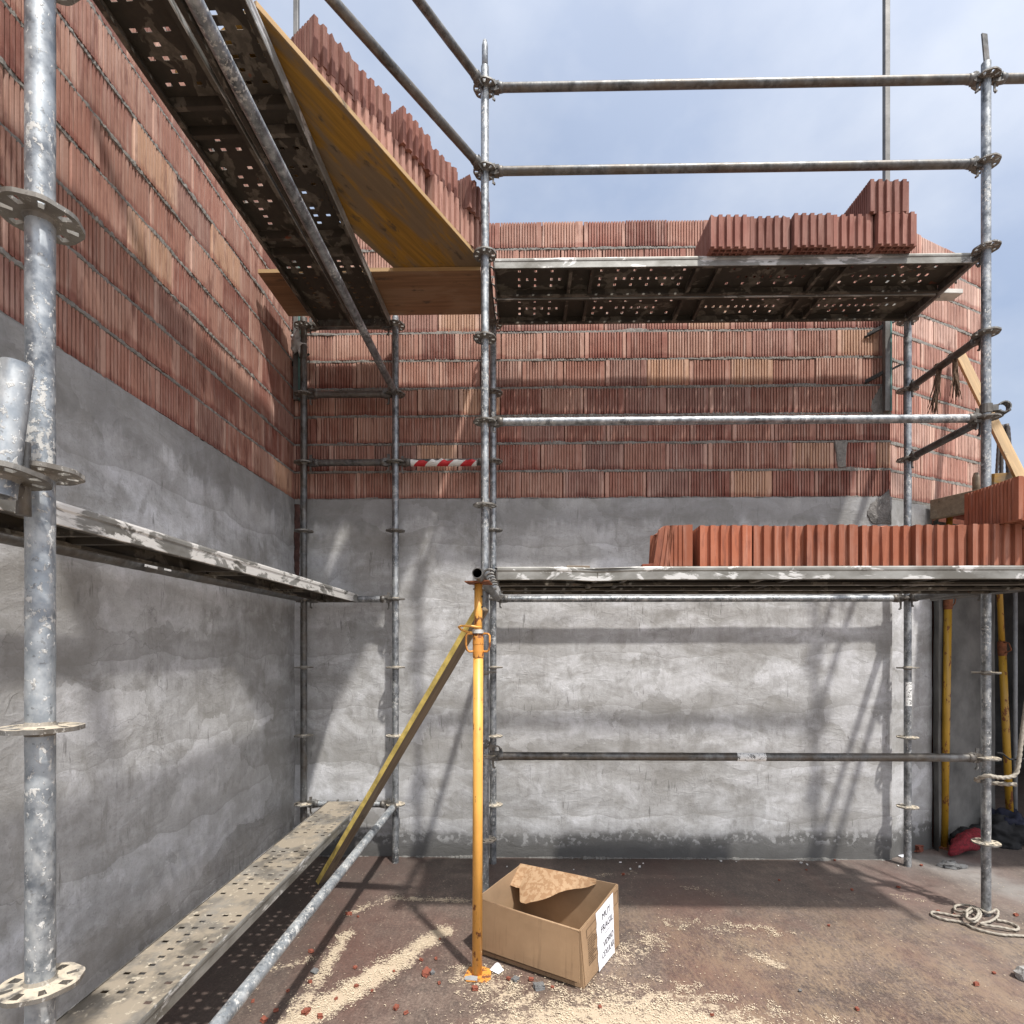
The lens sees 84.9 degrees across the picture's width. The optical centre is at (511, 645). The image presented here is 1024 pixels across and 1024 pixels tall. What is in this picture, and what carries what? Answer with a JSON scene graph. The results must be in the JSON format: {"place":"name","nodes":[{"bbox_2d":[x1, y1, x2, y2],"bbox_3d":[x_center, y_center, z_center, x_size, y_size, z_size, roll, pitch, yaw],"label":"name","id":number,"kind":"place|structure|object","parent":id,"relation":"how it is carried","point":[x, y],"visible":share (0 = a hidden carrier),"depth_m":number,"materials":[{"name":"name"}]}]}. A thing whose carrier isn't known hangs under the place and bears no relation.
{"place":"outdoors","nodes":[
{"label":"outdoors","id":0,"kind":"place"},
{"bbox_2d":[144,764,1023,1023],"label":"ground","id":1,"kind":"structure","parent":0,"point":[893,966],"depth_m":2.94,"materials":[{"name":"soil"}]},
{"bbox_2d":[0,0,85,1023],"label":"scaffold standard","id":2,"kind":"object","parent":1,"relation":"on","point":[37,987],"visible":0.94,"depth_m":1.08,"materials":[{"name":"metal"}]},
{"bbox_2d":[0,357,52,516],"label":"scaffold standard","id":3,"kind":"object","parent":2,"relation":"attached to","point":[20,480],"visible":1,"depth_m":0.98,"materials":[{"name":"metal"}]},
{"bbox_2d":[209,798,396,1023],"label":"scaffold ledger","id":4,"kind":"object","parent":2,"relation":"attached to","point":[233,1004],"visible":1,"depth_m":2.22,"materials":[{"name":"metal"}]},
{"bbox_2d":[0,0,294,1023],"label":"brick wall","id":5,"kind":"structure","parent":1,"relation":"on","point":[176,696],"depth_m":2.56,"materials":[{"name":"ceramic"}]},
{"bbox_2d":[260,1015,267,1023],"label":"brick fragment","id":6,"kind":"object","parent":1,"relation":"on","point":[263,1019],"visible":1,"depth_m":2.36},
{"bbox_2d":[294,316,313,855],"bbox_3d":[-1.527,-0.405,4.108,0.141,3.990,0.141,0,0,1],"label":"scaffold standard","id":7,"kind":"object","parent":1,"relation":"on","point":[302,324],"visible":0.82,"depth_m":4.09,"materials":[{"name":"metal"}]},
{"bbox_2d":[0,533,303,607],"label":"scaffold ledger","id":8,"kind":"object","parent":7,"relation":"attached to","point":[11,540],"visible":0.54,"depth_m":2.34,"materials":[{"name":"metal"}]},
{"bbox_2d":[307,387,391,404],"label":"scaffold ledger","id":9,"kind":"object","parent":7,"relation":"attached to","point":[315,395],"visible":0.98,"depth_m":4.08,"materials":[{"name":"metal"}]},
{"bbox_2d":[307,797,391,813],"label":"scaffold ledger","id":10,"kind":"object","parent":7,"relation":"attached to","point":[376,804],"visible":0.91,"depth_m":4.09,"materials":[{"name":"metal"}]},
{"bbox_2d":[56,799,361,1023],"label":"steel plank","id":11,"kind":"object","parent":10,"relation":"on","point":[219,910],"visible":0.99,"depth_m":2.20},
{"bbox_2d":[301,1007,310,1014],"bbox_3d":[-0.889,1.579,2.417,0.032,0.021,0.039,1,-6,18],"label":"brick fragment","id":12,"kind":"object","parent":1,"relation":"on","point":[305,1010],"visible":1,"depth_m":2.41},
{"bbox_2d":[386,315,404,863],"bbox_3d":[-0.852,-0.405,4.096,0.141,3.990,0.141,0,0,1],"label":"scaffold standard","id":13,"kind":"object","parent":1,"relation":"on","point":[397,325],"visible":0.9,"depth_m":4.08,"materials":[{"name":"metal"}]},
{"bbox_2d":[174,0,390,326],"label":"steel plank","id":14,"kind":"object","parent":13,"relation":"attached to","point":[277,105],"visible":0.83,"depth_m":2.55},
{"bbox_2d":[258,267,480,315],"bbox_3d":[-0.906,-2.384,3.791,1.420,0.027,0.472,0,0,1],"label":"formwork board","id":15,"kind":"object","parent":14,"relation":"on","point":[429,290],"visible":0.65,"depth_m":3.74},
{"bbox_2d":[175,0,480,267],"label":"formwork board","id":16,"kind":"object","parent":15,"relation":"on","point":[396,217],"visible":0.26,"depth_m":2.90,"materials":[{"name":"wood"}]},
{"bbox_2d":[309,57,353,111],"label":"clay block","id":17,"kind":"object","parent":16,"relation":"on","point":[339,90],"depth_m":2.61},
{"bbox_2d":[291,14,353,101],"bbox_3d":[-0.934,-2.713,2.674,0.300,0.190,0.241,0,0,35],"label":"clay block","id":18,"kind":"object","parent":17,"relation":"on","point":[311,38],"depth_m":2.57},
{"bbox_2d":[354,99,392,155],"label":"clay block","id":19,"kind":"object","parent":16,"relation":"on","point":[382,135],"depth_m":2.77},
{"bbox_2d":[354,62,390,131],"bbox_3d":[-0.802,-2.713,2.880,0.301,0.190,0.241,0,0,37],"label":"clay block","id":20,"kind":"object","parent":19,"relation":"on","point":[372,98],"depth_m":2.78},
{"bbox_2d":[393,139,424,192],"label":"clay block","id":21,"kind":"object","parent":16,"relation":"on","point":[411,167],"depth_m":2.98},
{"bbox_2d":[391,105,430,178],"bbox_3d":[-0.627,-2.713,3.094,0.300,0.190,0.241,0,0,33],"label":"clay block","id":22,"kind":"object","parent":21,"relation":"on","point":[411,137],"depth_m":2.97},
{"bbox_2d":[425,174,458,231],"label":"clay block","id":23,"kind":"object","parent":16,"relation":"on","point":[442,199],"depth_m":3.19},
{"bbox_2d":[429,146,457,197],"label":"clay block","id":24,"kind":"object","parent":23,"relation":"on","point":[444,171],"depth_m":3.22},
{"bbox_2d":[459,204,480,249],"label":"clay block","id":25,"kind":"object","parent":16,"relation":"on","point":[469,228],"depth_m":3.39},
{"bbox_2d":[458,174,489,231],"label":"clay block","id":26,"kind":"object","parent":25,"relation":"on","point":[469,193],"depth_m":3.38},
{"bbox_2d":[185,0,396,401],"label":"scaffold ledger","id":27,"kind":"object","parent":13,"relation":"attached to","point":[201,14],"visible":1,"depth_m":2.08,"materials":[{"name":"metal"}]},
{"bbox_2d":[307,454,391,471],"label":"scaffold ledger","id":28,"kind":"object","parent":13,"relation":"attached to","point":[347,462],"visible":0.99,"depth_m":4.08,"materials":[{"name":"metal"}]},
{"bbox_2d":[307,318,391,335],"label":"scaffold ledger","id":29,"kind":"object","parent":13,"relation":"attached to","point":[314,328],"visible":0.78,"depth_m":4.09,"materials":[{"name":"metal"}]},
{"bbox_2d":[93,0,353,326],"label":"steel plank","id":30,"kind":"object","parent":29,"relation":"on","point":[204,115],"visible":0.9,"depth_m":2.55,"materials":[{"name":"metal"}]},
{"bbox_2d":[307,592,391,609],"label":"scaffold ledger","id":31,"kind":"object","parent":13,"relation":"attached to","point":[381,599],"visible":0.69,"depth_m":4.08,"materials":[{"name":"metal"}]},
{"bbox_2d":[0,499,357,602],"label":"steel plank","id":32,"kind":"object","parent":31,"relation":"on","point":[77,528],"visible":0.98,"depth_m":2.00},
{"bbox_2d":[399,456,480,473],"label":"scaffold ledger","id":33,"kind":"object","parent":13,"relation":"attached to","point":[406,463],"visible":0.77,"depth_m":4.07,"materials":[{"name":"metal"}]},
{"bbox_2d":[410,459,476,466],"bbox_3d":[-0.497,-1.331,4.078,0.480,0.049,0.050,0,0,1],"label":"barrier tape","id":34,"kind":"object","parent":33,"relation":"attached to","point":[439,462],"visible":1,"depth_m":4.07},
{"bbox_2d":[316,607,488,884],"bbox_3d":[-0.705,0.687,3.289,0.032,2.236,0.087,43,25,23],"label":"formwork strip","id":35,"kind":"object","parent":1,"relation":"on","point":[443,674],"visible":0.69,"depth_m":3.21,"materials":[{"name":"yellow paint"}]},
{"bbox_2d":[421,966,431,977],"bbox_3d":[-0.413,1.576,2.701,0.038,0.026,0.050,9,-1,23],"label":"brick fragment","id":36,"kind":"object","parent":1,"relation":"on","point":[425,973],"visible":1,"depth_m":2.69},
{"bbox_2d":[458,580,492,982],"bbox_3d":[-0.179,0.641,2.698,0.165,1.896,0.128,0,0,1],"label":"shoring prop","id":37,"kind":"object","parent":1,"relation":"on","point":[477,971],"visible":1,"depth_m":2.68,"materials":[{"name":"orange paint"}]},
{"bbox_2d":[472,568,499,601],"bbox_3d":[-0.131,-0.327,3.228,0.048,0.049,1.450,0,0,2],"label":"scaffold tube","id":38,"kind":"object","parent":37,"relation":"on","point":[478,574],"visible":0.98,"depth_m":2.83,"materials":[{"name":"metal"}]},
{"bbox_2d":[483,566,1023,586],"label":"steel plank","id":39,"kind":"object","parent":38,"relation":"on","point":[766,575],"visible":0.99,"depth_m":2.56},
{"bbox_2d":[649,525,692,565],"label":"clay block","id":40,"kind":"object","parent":39,"relation":"on","point":[671,545],"depth_m":2.58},
{"bbox_2d":[693,525,751,565],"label":"clay block","id":41,"kind":"object","parent":39,"relation":"on","point":[721,545],"depth_m":2.58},
{"bbox_2d":[752,525,802,565],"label":"clay block","id":42,"kind":"object","parent":39,"relation":"on","point":[774,545],"depth_m":2.58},
{"bbox_2d":[803,524,857,565],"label":"clay block","id":43,"kind":"object","parent":39,"relation":"on","point":[830,545],"depth_m":2.56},
{"bbox_2d":[858,525,910,565],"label":"clay block","id":44,"kind":"object","parent":39,"relation":"on","point":[886,545],"depth_m":2.58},
{"bbox_2d":[911,524,965,565],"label":"clay block","id":45,"kind":"object","parent":39,"relation":"on","point":[938,545],"depth_m":2.56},
{"bbox_2d":[966,524,1021,565],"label":"clay block","id":46,"kind":"object","parent":39,"relation":"on","point":[993,545],"depth_m":2.55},
{"bbox_2d":[964,476,1023,527],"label":"clay block","id":47,"kind":"object","parent":46,"relation":"on","point":[1002,502],"depth_m":2.57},
{"bbox_2d":[1022,528,1023,565],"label":"clay block","id":48,"kind":"object","parent":39,"relation":"on","point":[1022,546],"depth_m":2.64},
{"bbox_2d":[487,575,1023,590],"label":"steel plank","id":49,"kind":"object","parent":38,"relation":"on","point":[766,587],"visible":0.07,"depth_m":3.04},
{"bbox_2d":[930,590,1023,600],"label":"scaffold tube","id":50,"kind":"object","parent":49,"relation":"attached to","point":[961,596],"visible":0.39,"depth_m":3.58,"materials":[{"name":"metal"}]},
{"bbox_2d":[473,39,496,892],"bbox_3d":[-0.162,-1.015,3.353,0.141,5.210,0.141,0,0,1],"label":"scaffold standard","id":51,"kind":"object","parent":1,"relation":"on","point":[484,338],"visible":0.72,"depth_m":3.33,"materials":[{"name":"metal"}]},
{"bbox_2d":[325,0,482,176],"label":"scaffold ledger","id":52,"kind":"object","parent":51,"relation":"attached to","point":[342,11],"visible":1,"depth_m":2.79,"materials":[{"name":"metal"}]},
{"bbox_2d":[412,0,482,92],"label":"scaffold ledger","id":53,"kind":"object","parent":51,"relation":"attached to","point":[439,28],"visible":1,"depth_m":3.08,"materials":[{"name":"metal"}]},
{"bbox_2d":[489,263,495,330],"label":"scaffold ledger","id":54,"kind":"object","parent":51,"relation":"attached to","point":[492,317],"visible":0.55,"depth_m":3.81,"materials":[{"name":"metal"}]},
{"bbox_2d":[483,739,501,756],"bbox_3d":[-0.133,0.616,3.370,0.149,0.076,0.092,37,-11,-15],"label":"tube coupler","id":55,"kind":"object","parent":51,"relation":"attached to","point":[487,744],"visible":0.6,"depth_m":3.34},
{"bbox_2d":[490,71,981,101],"bbox_3d":[1.316,-3.322,3.327,2.897,0.132,0.055,0,0,1],"label":"scaffold ledger","id":56,"kind":"object","parent":51,"relation":"attached to","point":[969,80],"visible":1,"depth_m":3.31,"materials":[{"name":"metal"}]},
{"bbox_2d":[490,747,981,769],"bbox_3d":[1.316,0.672,3.327,2.897,0.132,0.055,0,0,1],"label":"scaffold ledger","id":57,"kind":"object","parent":51,"relation":"attached to","point":[865,757],"visible":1,"depth_m":3.31,"materials":[{"name":"metal"}]},
{"bbox_2d":[489,319,502,864],"bbox_3d":[-0.137,-0.405,4.083,0.141,3.990,0.141,0,0,1],"label":"scaffold standard","id":58,"kind":"object","parent":1,"relation":"on","point":[494,394],"visible":0.82,"depth_m":4.06,"materials":[{"name":"metal"}]},
{"bbox_2d":[490,963,502,973],"bbox_3d":[-0.074,1.568,2.725,0.056,0.024,0.040,0,0,39],"label":"paper scrap","id":59,"kind":"object","parent":1,"relation":"on","point":[497,968],"visible":1,"depth_m":2.72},
{"bbox_2d":[533,981,544,990],"bbox_3d":[0.125,1.581,2.598,0.055,0.029,0.044,0,-4,-13],"label":"mortar crumb","id":60,"kind":"object","parent":1,"relation":"on","point":[538,986],"visible":1,"depth_m":2.58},
{"bbox_2d":[482,863,618,988],"bbox_3d":[0.191,1.425,2.917,0.608,0.326,0.470,0,0,31],"label":"cardboard box","id":61,"kind":"object","parent":1,"relation":"on","point":[559,925],"visible":0.99,"depth_m":2.82,"materials":[{"name":"brown"}]},
{"bbox_2d":[293,220,891,860],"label":"brick wall","id":62,"kind":"structure","parent":1,"relation":"on","point":[715,676],"depth_m":4.19,"materials":[{"name":"ceramic"}]},
{"bbox_2d":[292,0,309,400],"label":"masonry pole","id":63,"kind":"object","parent":62,"relation":"attached to","point":[296,357],"visible":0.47,"depth_m":4.17,"materials":[{"name":"grey metal"}]},
{"bbox_2d":[291,329,307,356],"bbox_3d":[-1.564,-2.219,4.121,0.123,0.197,0.136,0,0,-22],"label":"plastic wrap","id":64,"kind":"object","parent":63,"relation":"attached to","point":[296,342],"visible":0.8,"depth_m":4.09,"materials":[{"name":"grey"}]},
{"bbox_2d":[864,0,901,412],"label":"masonry pole","id":65,"kind":"object","parent":62,"relation":"attached to","point":[885,327],"visible":0.66,"depth_m":4.08,"materials":[{"name":"grey metal"}]},
{"bbox_2d":[248,872,1023,1023],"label":"sawdust","id":66,"kind":"object","parent":1,"relation":"on","point":[565,993],"visible":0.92,"depth_m":2.54},
{"bbox_2d":[896,316,919,866],"bbox_3d":[2.847,-0.405,4.030,0.141,3.990,0.141,0,0,1],"label":"scaffold standard","id":67,"kind":"object","parent":1,"relation":"on","point":[907,806],"visible":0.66,"depth_m":4.01,"materials":[{"name":"metal"}]},
{"bbox_2d":[498,591,903,609],"bbox_3d":[1.355,-0.325,4.056,2.925,0.143,0.055,0,0,1],"label":"scaffold ledger","id":68,"kind":"object","parent":67,"relation":"attached to","point":[745,598],"visible":0.98,"depth_m":4.04,"materials":[{"name":"metal"}]},
{"bbox_2d":[494,291,939,324],"bbox_3d":[1.351,-2.341,3.868,3.047,0.063,0.302,0,0,1],"label":"steel plank","id":69,"kind":"object","parent":67,"relation":"attached to","point":[694,309],"visible":0.84,"depth_m":3.93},
{"bbox_2d":[901,289,962,300],"bbox_3d":[2.808,-2.387,3.811,0.460,0.030,0.090,0,0,-2],"label":"timber offcut","id":70,"kind":"object","parent":69,"relation":"on","point":[949,294],"visible":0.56,"depth_m":3.80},
{"bbox_2d":[909,254,980,324],"bbox_3d":[2.821,-2.333,3.665,0.055,0.136,0.671,0,0,4],"label":"scaffold ledger","id":71,"kind":"object","parent":67,"relation":"attached to","point":[975,260],"visible":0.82,"depth_m":3.58,"materials":[{"name":"metal"}]},
{"bbox_2d":[914,845,923,851],"bbox_3d":[3.123,1.560,4.323,0.119,0.057,0.074,7,8,-33],"label":"brick fragment","id":72,"kind":"object","parent":1,"relation":"on","point":[918,848],"visible":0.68,"depth_m":4.29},
{"bbox_2d":[889,234,980,857],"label":"brick wall","id":73,"kind":"structure","parent":1,"relation":"on","point":[942,330],"depth_m":4.35,"materials":[{"name":"ceramic"}]},
{"bbox_2d":[932,517,955,850],"bbox_3d":[3.414,0.278,4.395,0.140,2.624,0.130,0,1,-33],"label":"shoring prop","id":74,"kind":"object","parent":1,"relation":"on","point":[948,605],"visible":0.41,"depth_m":4.38,"materials":[{"name":"yellow paint"}]},
{"bbox_2d":[936,860,967,869],"bbox_3d":[3.150,1.567,4.017,0.169,0.046,0.126,0,0,-21],"label":"mortar crumb","id":75,"kind":"object","parent":1,"relation":"on","point":[952,864],"visible":1,"depth_m":3.99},
{"bbox_2d":[948,827,980,855],"bbox_3d":[3.455,1.492,4.267,0.428,0.174,0.153,0,0,-22],"label":"bag","id":76,"kind":"object","parent":1,"relation":"on","point":[961,842],"visible":0.9,"depth_m":4.21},
{"bbox_2d":[948,826,991,847],"bbox_3d":[3.620,1.519,4.502,0.361,0.142,0.316,0,0,1],"label":"rubbish sack","id":77,"kind":"object","parent":1,"relation":"on","point":[957,831],"visible":0.12,"depth_m":4.46,"materials":[{"name":"black plastic"}]},
{"bbox_2d":[930,903,1023,936],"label":"rope coil","id":78,"kind":"object","parent":1,"relation":"on","point":[976,918],"visible":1,"depth_m":3.20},
{"bbox_2d":[933,519,1023,851],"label":"concrete wall","id":79,"kind":"structure","parent":1,"relation":"on","point":[964,786],"depth_m":4.55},
{"bbox_2d":[930,489,978,519],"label":"formwork deck","id":80,"kind":"structure","parent":79,"relation":"on","point":[947,506],"depth_m":4.21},
{"bbox_2d":[972,472,979,489],"bbox_3d":[3.473,-1.189,4.189,0.046,0.202,0.050,0,0,40],"label":"wood peg","id":81,"kind":"object","parent":80,"relation":"on","point":[976,481],"visible":0.76,"depth_m":4.17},
{"bbox_2d":[958,353,1023,477],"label":"timber brace","id":82,"kind":"object","parent":80,"relation":"on","point":[1007,451],"visible":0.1,"depth_m":4.03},
{"bbox_2d":[995,446,999,472],"bbox_3d":[3.933,-1.431,4.540,0.023,0.472,0.045,0,0,-30],"label":"rebar","id":83,"kind":"object","parent":80,"relation":"on","point":[997,460],"visible":0.39,"depth_m":4.53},
{"bbox_2d":[999,424,1003,472],"bbox_3d":[3.968,-1.496,4.540,0.028,0.575,0.048,0,0,21],"label":"rebar","id":84,"kind":"object","parent":80,"relation":"on","point":[1001,463],"visible":0.31,"depth_m":4.53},
{"bbox_2d":[991,473,1012,484],"bbox_3d":[3.478,-1.150,3.937,0.310,0.120,0.024,-8,11,-19],"label":"formwork board","id":85,"kind":"object","parent":80,"relation":"on","point":[996,478],"visible":0.24,"depth_m":3.89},
{"bbox_2d":[1004,423,1009,472],"bbox_3d":[4.020,-1.505,4.539,0.078,0.570,0.034,0,0,-24],"label":"rebar","id":86,"kind":"object","parent":80,"relation":"on","point":[1006,428],"visible":0.21,"depth_m":4.52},
{"bbox_2d":[1013,592,1017,810],"bbox_3d":[4.228,0.265,4.705,0.032,2.550,0.032,0,0,1],"label":"conduit pipe","id":87,"kind":"object","parent":79,"relation":"attached to","point":[1015,684],"visible":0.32,"depth_m":4.69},
{"bbox_2d":[971,33,1001,916],"bbox_3d":[2.794,-1.006,3.301,0.141,5.192,0.141,0,0,1],"label":"scaffold standard","id":88,"kind":"object","parent":1,"relation":"on","point":[986,248],"visible":0.81,"depth_m":3.28,"materials":[{"name":"metal"}]},
{"bbox_2d":[490,253,977,297],"bbox_3d":[1.345,-2.341,3.556,3.047,0.063,0.302,0,0,1],"label":"steel plank","id":89,"kind":"object","parent":88,"relation":"attached to","point":[712,275],"visible":0.96,"depth_m":3.57,"materials":[{"name":"metal"}]},
{"bbox_2d":[694,214,749,269],"bbox_3d":[1.302,-2.466,3.479,0.241,0.190,0.301,0,0,0],"label":"clay block","id":90,"kind":"object","parent":89,"relation":"on","point":[727,235],"depth_m":3.35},
{"bbox_2d":[737,215,789,277],"bbox_3d":[1.550,-2.466,3.489,0.241,0.190,0.301,0,0,3],"label":"clay block","id":91,"kind":"object","parent":89,"relation":"on","point":[769,235],"depth_m":3.35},
{"bbox_2d":[778,213,832,276],"bbox_3d":[1.795,-2.466,3.467,0.241,0.190,0.301,0,0,0],"label":"clay block","id":92,"kind":"object","parent":89,"relation":"on","point":[811,233],"depth_m":3.33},
{"bbox_2d":[827,214,872,267],"bbox_3d":[2.037,-2.466,3.476,0.240,0.190,0.301,0,0,2],"label":"clay block","id":93,"kind":"object","parent":89,"relation":"on","point":[852,234],"depth_m":3.33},
{"bbox_2d":[851,211,916,276],"bbox_3d":[2.282,-2.466,3.456,0.241,0.190,0.300,0,0,-1],"label":"clay block","id":94,"kind":"object","parent":89,"relation":"on","point":[895,232],"depth_m":3.32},
{"bbox_2d":[844,179,908,216],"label":"clay block","id":95,"kind":"object","parent":94,"relation":"on","point":[873,198],"depth_m":3.32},
{"bbox_2d":[490,156,981,185],"bbox_3d":[1.316,-2.821,3.327,2.897,0.130,0.055,0,0,1],"label":"scaffold ledger","id":96,"kind":"object","parent":88,"relation":"attached to","point":[970,164],"visible":1,"depth_m":3.31,"materials":[{"name":"metal"}]},
{"bbox_2d":[490,408,981,432],"bbox_3d":[1.316,-1.334,3.327,2.897,0.130,0.055,0,0,1],"label":"scaffold ledger","id":97,"kind":"object","parent":88,"relation":"attached to","point":[971,418],"visible":0.98,"depth_m":3.31,"materials":[{"name":"metal"}]},
{"bbox_2d":[491,581,1015,593],"bbox_3d":[1.357,-0.332,3.184,2.980,0.063,0.219,0,0,1],"label":"steel plank","id":98,"kind":"object","parent":88,"relation":"attached to","point":[773,591],"visible":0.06,"depth_m":3.26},
{"bbox_2d":[909,329,980,396],"bbox_3d":[2.821,-1.825,3.665,0.055,0.133,0.671,0,0,4],"label":"scaffold ledger","id":99,"kind":"object","parent":88,"relation":"attached to","point":[970,344],"visible":0.91,"depth_m":3.62,"materials":[{"name":"metal"}]},
{"bbox_2d":[927,362,941,413],"bbox_3d":[2.799,-1.678,3.705,0.110,0.393,0.073,0,0,-31],"label":"frayed rope","id":100,"kind":"object","parent":99,"relation":"hanging from","point":[936,384],"visible":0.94,"depth_m":3.69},
{"bbox_2d":[947,352,961,401],"bbox_3d":[2.829,-1.715,3.576,0.077,0.318,0.088,0,0,25],"label":"frayed rope","id":101,"kind":"object","parent":99,"relation":"hanging from","point":[955,380],"visible":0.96,"depth_m":3.56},
{"bbox_2d":[909,422,980,467],"bbox_3d":[2.821,-1.318,3.665,0.055,0.131,0.671,0,0,4],"label":"scaffold ledger","id":102,"kind":"object","parent":88,"relation":"attached to","point":[947,438],"visible":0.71,"depth_m":3.64,"materials":[{"name":"metal"}]},
{"bbox_2d":[909,594,980,606],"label":"scaffold ledger","id":103,"kind":"object","parent":88,"relation":"attached to","point":[915,597],"visible":0.52,"depth_m":3.79,"materials":[{"name":"metal"}]},
{"bbox_2d":[979,400,1011,416],"bbox_3d":[2.838,-1.388,3.297,0.149,0.076,0.092,0,0,13],"label":"tube coupler","id":104,"kind":"object","parent":88,"relation":"attached to","point":[990,407],"visible":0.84,"depth_m":3.27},
{"bbox_2d":[974,703,1023,786],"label":"hanging rope","id":105,"kind":"object","parent":88,"relation":"hanging from","point":[1014,774],"visible":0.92,"depth_m":3.24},
{"bbox_2d":[991,71,1023,92],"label":"scaffold ledger","id":106,"kind":"object","parent":88,"relation":"attached to","point":[1009,78],"visible":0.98,"depth_m":3.29,"materials":[{"name":"metal"}]},
{"bbox_2d":[969,813,1023,849],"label":"rubbish sack","id":107,"kind":"object","parent":1,"relation":"on","point":[1005,834],"visible":0.59,"depth_m":4.41,"materials":[{"name":"black plastic"}]},
{"bbox_2d":[996,594,1013,811],"bbox_3d":[4.022,0.278,4.576,0.130,2.634,0.140,-5,2,-25],"label":"shoring prop","id":108,"kind":"object","parent":1,"relation":"on","point":[1002,651],"visible":0.72,"depth_m":4.57,"materials":[{"name":"yellow paint"}]},
{"bbox_2d":[991,807,1023,824],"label":"cloth","id":109,"kind":"object","parent":1,"relation":"on","point":[1016,817],"visible":0.32,"depth_m":4.55,"materials":[{"name":"blue fabric"}]},
{"bbox_2d":[1013,965,1023,981],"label":"concrete lump","id":110,"kind":"object","parent":1,"relation":"on","point":[1019,972],"visible":1,"depth_m":2.66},
{"bbox_2d":[210,0,1023,473],"label":"sky","id":111,"kind":"structure","parent":0,"point":[528,40],"materials":[{"name":"blue"}]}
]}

